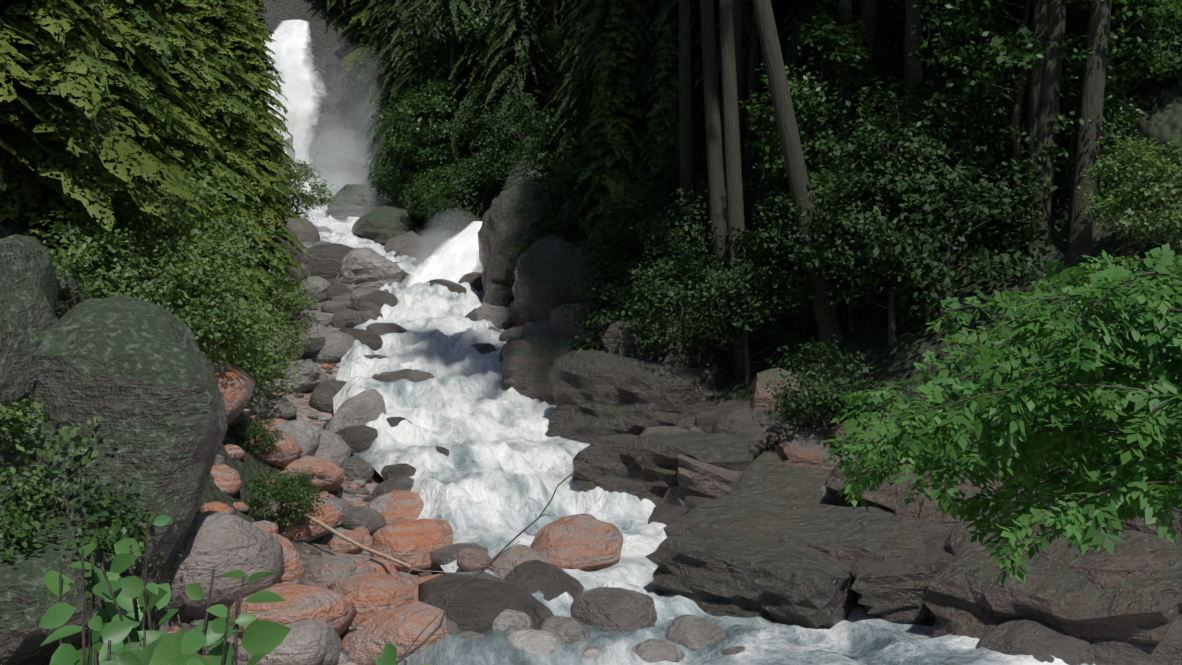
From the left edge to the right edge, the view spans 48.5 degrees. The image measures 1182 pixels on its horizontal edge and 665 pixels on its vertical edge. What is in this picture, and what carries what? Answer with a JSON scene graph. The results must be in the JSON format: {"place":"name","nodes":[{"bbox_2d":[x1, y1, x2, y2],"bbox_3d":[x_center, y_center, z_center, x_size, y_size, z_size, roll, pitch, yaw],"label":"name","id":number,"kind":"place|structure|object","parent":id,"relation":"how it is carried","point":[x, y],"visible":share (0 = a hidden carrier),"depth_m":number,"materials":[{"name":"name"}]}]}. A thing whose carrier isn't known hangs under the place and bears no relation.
{"place":"outdoors","nodes":[
{"label":"outdoors","id":0,"kind":"place"},
{"bbox_2d":[0,0,1181,664],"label":"terrain","id":1,"kind":"structure","parent":0,"point":[1160,116],"depth_m":36.60,"materials":[{"name":"brown soil"}]},
{"bbox_2d":[0,0,103,219],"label":"conifer tree","id":2,"kind":"object","parent":1,"relation":"on","point":[25,187],"visible":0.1,"depth_m":31.02,"materials":[{"name":"green plant"}]},
{"bbox_2d":[0,0,106,190],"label":"conifer tree","id":3,"kind":"object","parent":1,"relation":"on","point":[14,70],"visible":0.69,"depth_m":29.37,"materials":[{"name":"green plant"}]},
{"bbox_2d":[0,393,117,531],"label":"shrub","id":4,"kind":"object","parent":1,"relation":"on","point":[10,415],"visible":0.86,"depth_m":21.90,"materials":[{"name":"green plant"}]},
{"bbox_2d":[0,230,125,318],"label":"shrub","id":5,"kind":"object","parent":1,"relation":"on","point":[87,290],"visible":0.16,"depth_m":27.16,"materials":[{"name":"green plant"}]},
{"bbox_2d":[23,207,163,301],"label":"shrub","id":6,"kind":"object","parent":1,"relation":"on","point":[80,249],"visible":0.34,"depth_m":29.99,"materials":[{"name":"green plant"}]},
{"bbox_2d":[0,478,188,654],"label":"shrub","id":7,"kind":"object","parent":1,"relation":"on","point":[114,532],"visible":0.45,"depth_m":21.37,"materials":[{"name":"green plant"}]},
{"bbox_2d":[38,172,150,253],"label":"shrub","id":8,"kind":"object","parent":1,"relation":"on","point":[104,200],"visible":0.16,"depth_m":33.29,"materials":[{"name":"green plant"}]},
{"bbox_2d":[0,0,201,268],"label":"conifer tree","id":9,"kind":"object","parent":1,"relation":"on","point":[63,32],"visible":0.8,"depth_m":30.53,"materials":[{"name":"green plant"}]},
{"bbox_2d":[56,0,243,343],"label":"conifer tree","id":10,"kind":"object","parent":1,"relation":"on","point":[123,25],"visible":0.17,"depth_m":39.55,"materials":[{"name":"green plant"}]},
{"bbox_2d":[58,221,254,347],"bbox_3d":[-10.769,-0.608,30.458,4.972,3.994,4.375,3,7,27],"label":"shrub","id":11,"kind":"object","parent":1,"relation":"on","point":[129,271],"visible":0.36,"depth_m":30.38,"materials":[{"name":"green plant"}]},
{"bbox_2d":[91,170,236,307],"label":"shrub","id":12,"kind":"object","parent":1,"relation":"on","point":[150,218],"visible":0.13,"depth_m":35.58,"materials":[{"name":"green plant"}]},
{"bbox_2d":[93,225,244,328],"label":"shrub","id":13,"kind":"object","parent":1,"relation":"on","point":[153,284],"visible":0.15,"depth_m":32.86,"materials":[{"name":"green plant"}]},
{"bbox_2d":[91,165,294,341],"bbox_3d":[-11.081,-1.959,35.337,6.298,5.059,5.541,3,7,25],"label":"shrub","id":14,"kind":"object","parent":1,"relation":"on","point":[233,253],"visible":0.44,"depth_m":34.67,"materials":[{"name":"green plant"}]},
{"bbox_2d":[117,247,283,370],"bbox_3d":[-9.852,-0.117,32.472,4.375,3.994,4.972,-5,8,-39],"label":"shrub","id":15,"kind":"object","parent":1,"relation":"on","point":[225,356],"visible":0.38,"depth_m":32.19,"materials":[{"name":"green plant"}]},
{"bbox_2d":[132,0,280,348],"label":"conifer tree","id":16,"kind":"object","parent":1,"relation":"on","point":[209,166],"visible":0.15,"depth_m":45.23,"materials":[{"name":"green plant"}]},
{"bbox_2d":[38,515,428,664],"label":"leafy plants","id":17,"kind":"object","parent":1,"relation":"on","point":[123,637],"visible":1,"depth_m":3.92,"materials":[{"name":"green plant"}]},
{"bbox_2d":[177,0,290,298],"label":"conifer tree","id":18,"kind":"object","parent":1,"relation":"on","point":[221,30],"visible":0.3,"depth_m":53.13,"materials":[{"name":"green plant"}]},
{"bbox_2d":[179,277,312,391],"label":"shrub","id":19,"kind":"object","parent":1,"relation":"on","point":[255,366],"visible":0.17,"depth_m":36.37,"materials":[{"name":"green plant"}]},
{"bbox_2d":[232,414,286,455],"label":"shrub","id":20,"kind":"object","parent":1,"relation":"on","point":[256,428],"visible":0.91,"depth_m":33.41,"materials":[{"name":"green plant"}]},
{"bbox_2d":[216,0,313,306],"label":"conifer tree","id":21,"kind":"object","parent":1,"relation":"on","point":[265,161],"visible":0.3,"depth_m":60.19,"materials":[{"name":"green plant"}]},
{"bbox_2d":[234,0,303,217],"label":"conifer tree","id":22,"kind":"object","parent":1,"relation":"on","point":[274,101],"visible":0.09,"depth_m":81.93,"materials":[{"name":"green plant"}]},
{"bbox_2d":[241,265,319,324],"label":"shrub","id":23,"kind":"object","parent":1,"relation":"on","point":[293,298],"visible":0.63,"depth_m":57.02,"materials":[{"name":"green plant"}]},
{"bbox_2d":[243,291,321,364],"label":"shrub","id":24,"kind":"object","parent":1,"relation":"on","point":[290,336],"visible":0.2,"depth_m":49.96,"materials":[{"name":"green plant"}]},
{"bbox_2d":[242,464,328,533],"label":"shrub","id":25,"kind":"object","parent":1,"relation":"on","point":[283,484],"visible":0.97,"depth_m":30.42,"materials":[{"name":"green plant"}]},
{"bbox_2d":[261,19,336,199],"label":"waterfall","id":26,"kind":"structure","parent":1,"relation":"on","point":[290,57],"depth_m":115.10,"materials":[{"name":"white liquid"}]},
{"bbox_2d":[272,157,335,222],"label":"shrub","id":27,"kind":"object","parent":1,"relation":"on","point":[307,199],"visible":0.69,"depth_m":84.69,"materials":[{"name":"green plant"}]},
{"bbox_2d":[332,0,394,98],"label":"conifer tree","id":28,"kind":"object","parent":1,"relation":"on","point":[349,58],"visible":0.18,"depth_m":115.26,"materials":[{"name":"green plant"}]},
{"bbox_2d":[348,0,393,148],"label":"dark conifer tree","id":29,"kind":"object","parent":1,"relation":"on","point":[369,69],"visible":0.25,"depth_m":112.56,"materials":[{"name":"green plant"}]},
{"bbox_2d":[348,34,393,93],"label":"shrub","id":30,"kind":"object","parent":1,"relation":"on","point":[369,78],"visible":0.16,"depth_m":112.26,"materials":[{"name":"green plant"}]},
{"bbox_2d":[362,0,413,163],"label":"dark conifer tree","id":31,"kind":"object","parent":1,"relation":"on","point":[387,50],"visible":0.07,"depth_m":108.08,"materials":[{"name":"green plant"}]},
{"bbox_2d":[362,0,414,181],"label":"dark conifer tree","id":32,"kind":"object","parent":1,"relation":"on","point":[399,11],"visible":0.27,"depth_m":102.86,"materials":[{"name":"green plant"}]},
{"bbox_2d":[387,0,447,194],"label":"dark conifer tree","id":33,"kind":"object","parent":1,"relation":"on","point":[416,48],"visible":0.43,"depth_m":97.59,"materials":[{"name":"green plant"}]},
{"bbox_2d":[371,78,492,174],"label":"broad tree","id":34,"kind":"object","parent":1,"relation":"on","point":[431,97],"visible":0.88,"depth_m":90.72,"materials":[{"name":"green plant"}]},
{"bbox_2d":[412,31,470,158],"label":"broad tree","id":35,"kind":"object","parent":1,"relation":"on","point":[422,77],"visible":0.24,"depth_m":94.87,"materials":[{"name":"green plant"}]},
{"bbox_2d":[399,0,496,165],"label":"dark conifer tree","id":36,"kind":"object","parent":1,"relation":"on","point":[450,15],"visible":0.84,"depth_m":91.15,"materials":[{"name":"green plant"}]},
{"bbox_2d":[409,0,502,162],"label":"broad tree","id":37,"kind":"object","parent":1,"relation":"on","point":[436,50],"visible":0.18,"depth_m":94.93,"materials":[{"name":"green plant"}]},
{"bbox_2d":[420,168,500,239],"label":"dark bush","id":38,"kind":"object","parent":1,"relation":"on","point":[454,215],"visible":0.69,"depth_m":78.53,"materials":[{"name":"green plant"}]},
{"bbox_2d":[433,0,508,152],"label":"dark conifer tree","id":39,"kind":"object","parent":1,"relation":"on","point":[477,43],"visible":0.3,"depth_m":90.66,"materials":[{"name":"green plant"}]},
{"bbox_2d":[450,73,546,161],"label":"shrub","id":40,"kind":"object","parent":1,"relation":"on","point":[484,97],"visible":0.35,"depth_m":82.54,"materials":[{"name":"green plant"}]},
{"bbox_2d":[397,449,615,662],"bbox_3d":[-0.716,1.305,6.248,0.173,1.203,2.268,6,8,44],"label":"bare twig","id":41,"kind":"object","parent":1,"relation":"on","point":[405,655],"visible":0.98,"depth_m":6.44,"materials":[{"name":"brown wood"}]},
{"bbox_2d":[445,0,568,79],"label":"broad tree","id":42,"kind":"object","parent":1,"relation":"on","point":[471,26],"visible":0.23,"depth_m":89.45,"materials":[{"name":"green plant"}]},
{"bbox_2d":[465,132,557,196],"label":"dark bush","id":43,"kind":"object","parent":1,"relation":"on","point":[497,177],"visible":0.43,"depth_m":77.19,"materials":[{"name":"green plant"}]},
{"bbox_2d":[464,0,569,164],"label":"dark conifer tree","id":44,"kind":"object","parent":1,"relation":"on","point":[520,52],"visible":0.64,"depth_m":81.25,"materials":[{"name":"green plant"}]},
{"bbox_2d":[474,94,571,187],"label":"shrub","id":45,"kind":"object","parent":1,"relation":"on","point":[512,126],"visible":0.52,"depth_m":77.35,"materials":[{"name":"green plant"}]},
{"bbox_2d":[507,101,596,192],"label":"dark bush","id":46,"kind":"object","parent":1,"relation":"on","point":[545,149],"visible":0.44,"depth_m":72.87,"materials":[{"name":"green plant"}]},
{"bbox_2d":[542,19,572,150],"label":"young conifer tree","id":47,"kind":"object","parent":1,"relation":"on","point":[556,68],"visible":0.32,"depth_m":81.90,"materials":[{"name":"green plant"}]},
{"bbox_2d":[505,152,610,252],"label":"shrub","id":48,"kind":"object","parent":1,"relation":"on","point":[551,225],"visible":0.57,"depth_m":58.76,"materials":[{"name":"green plant"}]},
{"bbox_2d":[534,0,602,186],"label":"dark conifer tree","id":49,"kind":"object","parent":1,"relation":"on","point":[573,90],"visible":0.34,"depth_m":71.47,"materials":[{"name":"green plant"}]},
{"bbox_2d":[0,50,1181,664],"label":"rock slabs","id":50,"kind":"object","parent":1,"relation":"on","point":[780,532],"visible":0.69,"depth_m":26.00,"materials":[{"name":"grey stone"}]},
{"bbox_2d":[761,334,907,430],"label":"dark bush","id":51,"kind":"object","parent":50,"relation":"on","point":[818,395],"visible":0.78,"depth_m":33.05,"materials":[{"name":"green plant"}]},
{"bbox_2d":[532,0,677,192],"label":"dark conifer tree","id":52,"kind":"object","parent":1,"relation":"on","point":[594,20],"visible":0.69,"depth_m":59.10,"materials":[{"name":"green plant"}]},
{"bbox_2d":[573,0,652,280],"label":"young conifer tree","id":53,"kind":"object","parent":1,"relation":"on","point":[618,128],"visible":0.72,"depth_m":56.40,"materials":[{"name":"green plant"}]},
{"bbox_2d":[561,260,679,351],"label":"bush","id":54,"kind":"object","parent":1,"relation":"on","point":[599,314],"visible":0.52,"depth_m":45.19,"materials":[{"name":"green plant"}]},
{"bbox_2d":[166,196,1094,664],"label":"river rocks","id":55,"kind":"object","parent":1,"relation":"on","point":[330,604],"visible":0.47,"depth_m":26.64,"materials":[{"name":"stone"}]},
{"bbox_2d":[280,503,450,604],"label":"driftwood branch","id":56,"kind":"object","parent":55,"relation":"on","point":[332,530],"visible":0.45,"depth_m":29.39,"materials":[{"name":"brown wood"}]},
{"bbox_2d":[407,221,481,287],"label":"waterfall","id":57,"kind":"structure","parent":55,"relation":"on","point":[455,259],"depth_m":69.31,"materials":[{"name":"white liquid"}]},
{"bbox_2d":[562,0,704,142],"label":"dark conifer tree","id":58,"kind":"object","parent":1,"relation":"on","point":[639,78],"visible":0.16,"depth_m":64.92,"materials":[{"name":"green plant"}]},
{"bbox_2d":[564,188,710,307],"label":"dark bush","id":59,"kind":"object","parent":1,"relation":"on","point":[604,259],"visible":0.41,"depth_m":49.56,"materials":[{"name":"green plant"}]},
{"bbox_2d":[577,177,708,287],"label":"dark bush","id":60,"kind":"object","parent":1,"relation":"on","point":[614,247],"visible":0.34,"depth_m":52.69,"materials":[{"name":"green plant"}]},
{"bbox_2d":[626,24,700,257],"bbox_3d":[3.101,-7.227,53.550,3.939,10.679,3.362,-4,7,-31],"label":"young conifer tree","id":61,"kind":"object","parent":1,"relation":"on","point":[669,97],"visible":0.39,"depth_m":53.06,"materials":[{"name":"green plant"}]},
{"bbox_2d":[624,0,723,183],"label":"dark conifer tree","id":62,"kind":"object","parent":1,"relation":"on","point":[660,21],"visible":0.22,"depth_m":59.11,"materials":[{"name":"green plant"}]},
{"bbox_2d":[616,237,741,371],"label":"bush","id":63,"kind":"object","parent":1,"relation":"on","point":[681,264],"visible":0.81,"depth_m":41.05,"materials":[{"name":"green plant"}]},
{"bbox_2d":[679,0,694,284],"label":"dark conifer tree","id":64,"kind":"object","parent":1,"relation":"on","point":[685,131],"visible":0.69,"depth_m":48.17,"materials":[{"name":"brown plant"}]},
{"bbox_2d":[632,119,766,233],"bbox_3d":[4.147,-5.326,50.715,4.674,5.737,4.324,-4,7,-36],"label":"dark broad tree","id":65,"kind":"object","parent":1,"relation":"on","point":[658,179],"visible":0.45,"depth_m":50.47,"materials":[{"name":"green plant"}]},
{"bbox_2d":[626,179,791,291],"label":"dark bush","id":66,"kind":"object","parent":1,"relation":"on","point":[670,232],"visible":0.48,"depth_m":46.01,"materials":[{"name":"green plant"}]},
{"bbox_2d":[700,0,729,306],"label":"dark conifer tree","id":67,"kind":"object","parent":1,"relation":"on","point":[716,194],"visible":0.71,"depth_m":45.01,"materials":[{"name":"brown plant"}]},
{"bbox_2d":[633,0,810,177],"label":"dark conifer tree","id":68,"kind":"object","parent":1,"relation":"on","point":[747,15],"visible":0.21,"depth_m":56.21,"materials":[{"name":"green plant"}]},
{"bbox_2d":[719,0,751,377],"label":"dark conifer tree","id":69,"kind":"object","parent":1,"relation":"on","point":[734,195],"visible":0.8,"depth_m":40.12,"materials":[{"name":"brown plant"}]},
{"bbox_2d":[733,0,742,186],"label":"dark conifer tree","id":70,"kind":"object","parent":1,"relation":"on","point":[738,18],"visible":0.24,"depth_m":48.21,"materials":[{"name":"brown plant"}]},
{"bbox_2d":[660,227,818,382],"bbox_3d":[4.661,-0.729,39.945,4.788,4.970,5.133,4,7,33],"label":"bush","id":71,"kind":"object","parent":1,"relation":"on","point":[757,322],"visible":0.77,"depth_m":39.74,"materials":[{"name":"green plant"}]},
{"bbox_2d":[743,7,758,203],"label":"dark conifer tree","id":72,"kind":"object","parent":1,"relation":"on","point":[753,88],"visible":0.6,"depth_m":51.80,"materials":[{"name":"brown plant"}]},
{"bbox_2d":[752,0,842,351],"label":"dark conifer tree","id":73,"kind":"object","parent":1,"relation":"on","point":[793,157],"visible":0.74,"depth_m":36.75,"materials":[{"name":"brown plant"}]},
{"bbox_2d":[742,128,871,230],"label":"dark bush","id":74,"kind":"object","parent":1,"relation":"on","point":[767,196],"visible":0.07,"depth_m":43.83,"materials":[{"name":"green plant"}]},
{"bbox_2d":[751,53,865,206],"bbox_3d":[7.404,-5.632,43.321,4.595,7.280,4.913,4,7,31],"label":"broad tree","id":75,"kind":"object","parent":1,"relation":"on","point":[813,68],"visible":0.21,"depth_m":42.56,"materials":[{"name":"green plant"}]},
{"bbox_2d":[736,173,885,307],"bbox_3d":[6.857,-2.232,38.772,5.119,4.956,4.775,0,6,3],"label":"dark broad tree","id":76,"kind":"object","parent":1,"relation":"on","point":[783,286],"visible":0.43,"depth_m":38.04,"materials":[{"name":"green plant"}]},
{"bbox_2d":[738,0,929,238],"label":"broad tree","id":77,"kind":"object","parent":1,"relation":"on","point":[833,49],"visible":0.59,"depth_m":40.38,"materials":[{"name":"green plant"}]},
{"bbox_2d":[729,160,944,316],"bbox_3d":[7.648,-2.567,38.232,6.750,4.900,5.625,-2,6,-14],"label":"dark bush","id":78,"kind":"object","parent":1,"relation":"on","point":[762,251],"visible":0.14,"depth_m":38.45,"materials":[{"name":"green plant"}]},
{"bbox_2d":[834,0,851,204],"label":"dark conifer tree","id":79,"kind":"object","parent":1,"relation":"on","point":[841,88],"visible":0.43,"depth_m":41.11,"materials":[{"name":"brown plant"}]},
{"bbox_2d":[743,0,946,131],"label":"dark conifer tree","id":80,"kind":"object","parent":1,"relation":"on","point":[808,8],"visible":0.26,"depth_m":49.33,"materials":[{"name":"green plant"}]},
{"bbox_2d":[769,230,924,335],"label":"dark bush","id":81,"kind":"object","parent":1,"relation":"on","point":[850,313],"visible":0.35,"depth_m":37.33,"materials":[{"name":"green plant"}]},
{"bbox_2d":[851,0,875,155],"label":"dark conifer tree","id":82,"kind":"object","parent":1,"relation":"on","point":[868,9],"visible":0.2,"depth_m":42.81,"materials":[{"name":"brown plant"}]},
{"bbox_2d":[781,121,982,345],"bbox_3d":[7.958,-2.556,35.559,4.774,6.333,5.159,-2,6,-20],"label":"dark broad tree","id":83,"kind":"object","parent":1,"relation":"on","point":[882,163],"visible":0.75,"depth_m":35.16,"materials":[{"name":"green plant"}]},
{"bbox_2d":[785,81,998,316],"bbox_3d":[8.399,-3.565,36.404,5.120,6.792,5.533,-5,8,-41],"label":"dark broad tree","id":84,"kind":"object","parent":1,"relation":"on","point":[894,132],"visible":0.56,"depth_m":35.77,"materials":[{"name":"green plant"}]},
{"bbox_2d":[903,0,922,197],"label":"dark conifer tree","id":85,"kind":"object","parent":1,"relation":"on","point":[912,18],"visible":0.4,"depth_m":39.60,"materials":[{"name":"brown plant"}]},
{"bbox_2d":[853,0,985,72],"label":"conifer tree","id":86,"kind":"object","parent":1,"relation":"on","point":[895,16],"visible":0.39,"depth_m":47.59,"materials":[{"name":"green plant"}]},
{"bbox_2d":[868,59,996,188],"bbox_3d":[10.639,-5.878,40.279,4.142,4.975,4.416,2,6,22],"label":"broad tree","id":87,"kind":"object","parent":1,"relation":"on","point":[932,77],"visible":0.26,"depth_m":39.72,"materials":[{"name":"green plant"}]},
{"bbox_2d":[854,152,1066,327],"bbox_3d":[9.778,-2.320,34.669,5.625,4.900,6.750,1,6,9],"label":"dark bush","id":88,"kind":"object","parent":1,"relation":"on","point":[916,266],"visible":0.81,"depth_m":34.06,"materials":[{"name":"green plant"}]},
{"bbox_2d":[870,116,1072,259],"bbox_3d":[10.773,-3.853,36.407,5.946,4.317,4.955,-1,6,-12],"label":"dark bush","id":89,"kind":"object","parent":1,"relation":"on","point":[1014,169],"visible":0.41,"depth_m":35.58,"materials":[{"name":"green plant"}]},
{"bbox_2d":[927,125,1067,220],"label":"dark bush","id":90,"kind":"object","parent":1,"relation":"on","point":[976,180],"visible":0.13,"depth_m":37.01,"materials":[{"name":"green plant"}]},
{"bbox_2d":[916,51,1079,202],"bbox_3d":[11.864,-5.578,37.602,5.133,4.970,4.788,1,6,9],"label":"dark broad tree","id":91,"kind":"object","parent":1,"relation":"on","point":[991,117],"visible":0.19,"depth_m":36.60,"materials":[{"name":"green plant"}]},
{"bbox_2d":[824,243,1181,586],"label":"rowan shrub","id":92,"kind":"object","parent":1,"relation":"on","point":[1090,399],"visible":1,"depth_m":8.12,"materials":[{"name":"green plant"}]},
{"bbox_2d":[1022,0,1047,239],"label":"dark conifer tree","id":93,"kind":"object","parent":1,"relation":"on","point":[1039,12],"visible":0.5,"depth_m":35.17,"materials":[{"name":"brown plant"}]},
{"bbox_2d":[907,0,1181,237],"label":"broad tree","id":94,"kind":"object","parent":1,"relation":"on","point":[995,51],"visible":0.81,"depth_m":35.20,"materials":[{"name":"green plant"}]},
{"bbox_2d":[1027,0,1066,244],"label":"dark conifer tree","id":95,"kind":"object","parent":1,"relation":"on","point":[1050,88],"visible":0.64,"depth_m":34.98,"materials":[{"name":"brown plant"}]},
{"bbox_2d":[955,0,1168,154],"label":"broad tree","id":96,"kind":"object","parent":1,"relation":"on","point":[1067,29],"visible":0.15,"depth_m":36.94,"materials":[{"name":"green plant"}]},
{"bbox_2d":[983,76,1145,199],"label":"shrub","id":97,"kind":"object","parent":1,"relation":"on","point":[1068,155],"visible":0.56,"depth_m":34.93,"materials":[{"name":"green plant"}]},
{"bbox_2d":[1066,0,1111,258],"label":"dark conifer tree","id":98,"kind":"object","parent":1,"relation":"on","point":[1079,238],"visible":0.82,"depth_m":33.97,"materials":[{"name":"brown plant"}]},
{"bbox_2d":[1001,0,1181,168],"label":"broad tree","id":99,"kind":"object","parent":1,"relation":"on","point":[1148,42],"visible":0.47,"depth_m":34.80,"materials":[{"name":"green plant"}]},
{"bbox_2d":[1076,132,1181,269],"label":"light broad tree","id":100,"kind":"object","parent":1,"relation":"on","point":[1115,165],"visible":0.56,"depth_m":32.27,"materials":[{"name":"green plant"}]},
{"bbox_2d":[1096,135,1181,265],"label":"light broad tree","id":101,"kind":"object","parent":1,"relation":"on","point":[1173,224],"visible":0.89,"depth_m":30.40,"materials":[{"name":"green plant"}]},
{"bbox_2d":[1125,5,1181,84],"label":"dark bush","id":102,"kind":"object","parent":1,"relation":"on","point":[1177,76],"visible":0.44,"depth_m":37.00,"materials":[{"name":"green plant"}]},
{"bbox_2d":[294,199,1094,664],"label":"stream water","id":103,"kind":"structure","parent":0,"point":[496,475],"depth_m":34.91,"materials":[{"name":"white liquid"}]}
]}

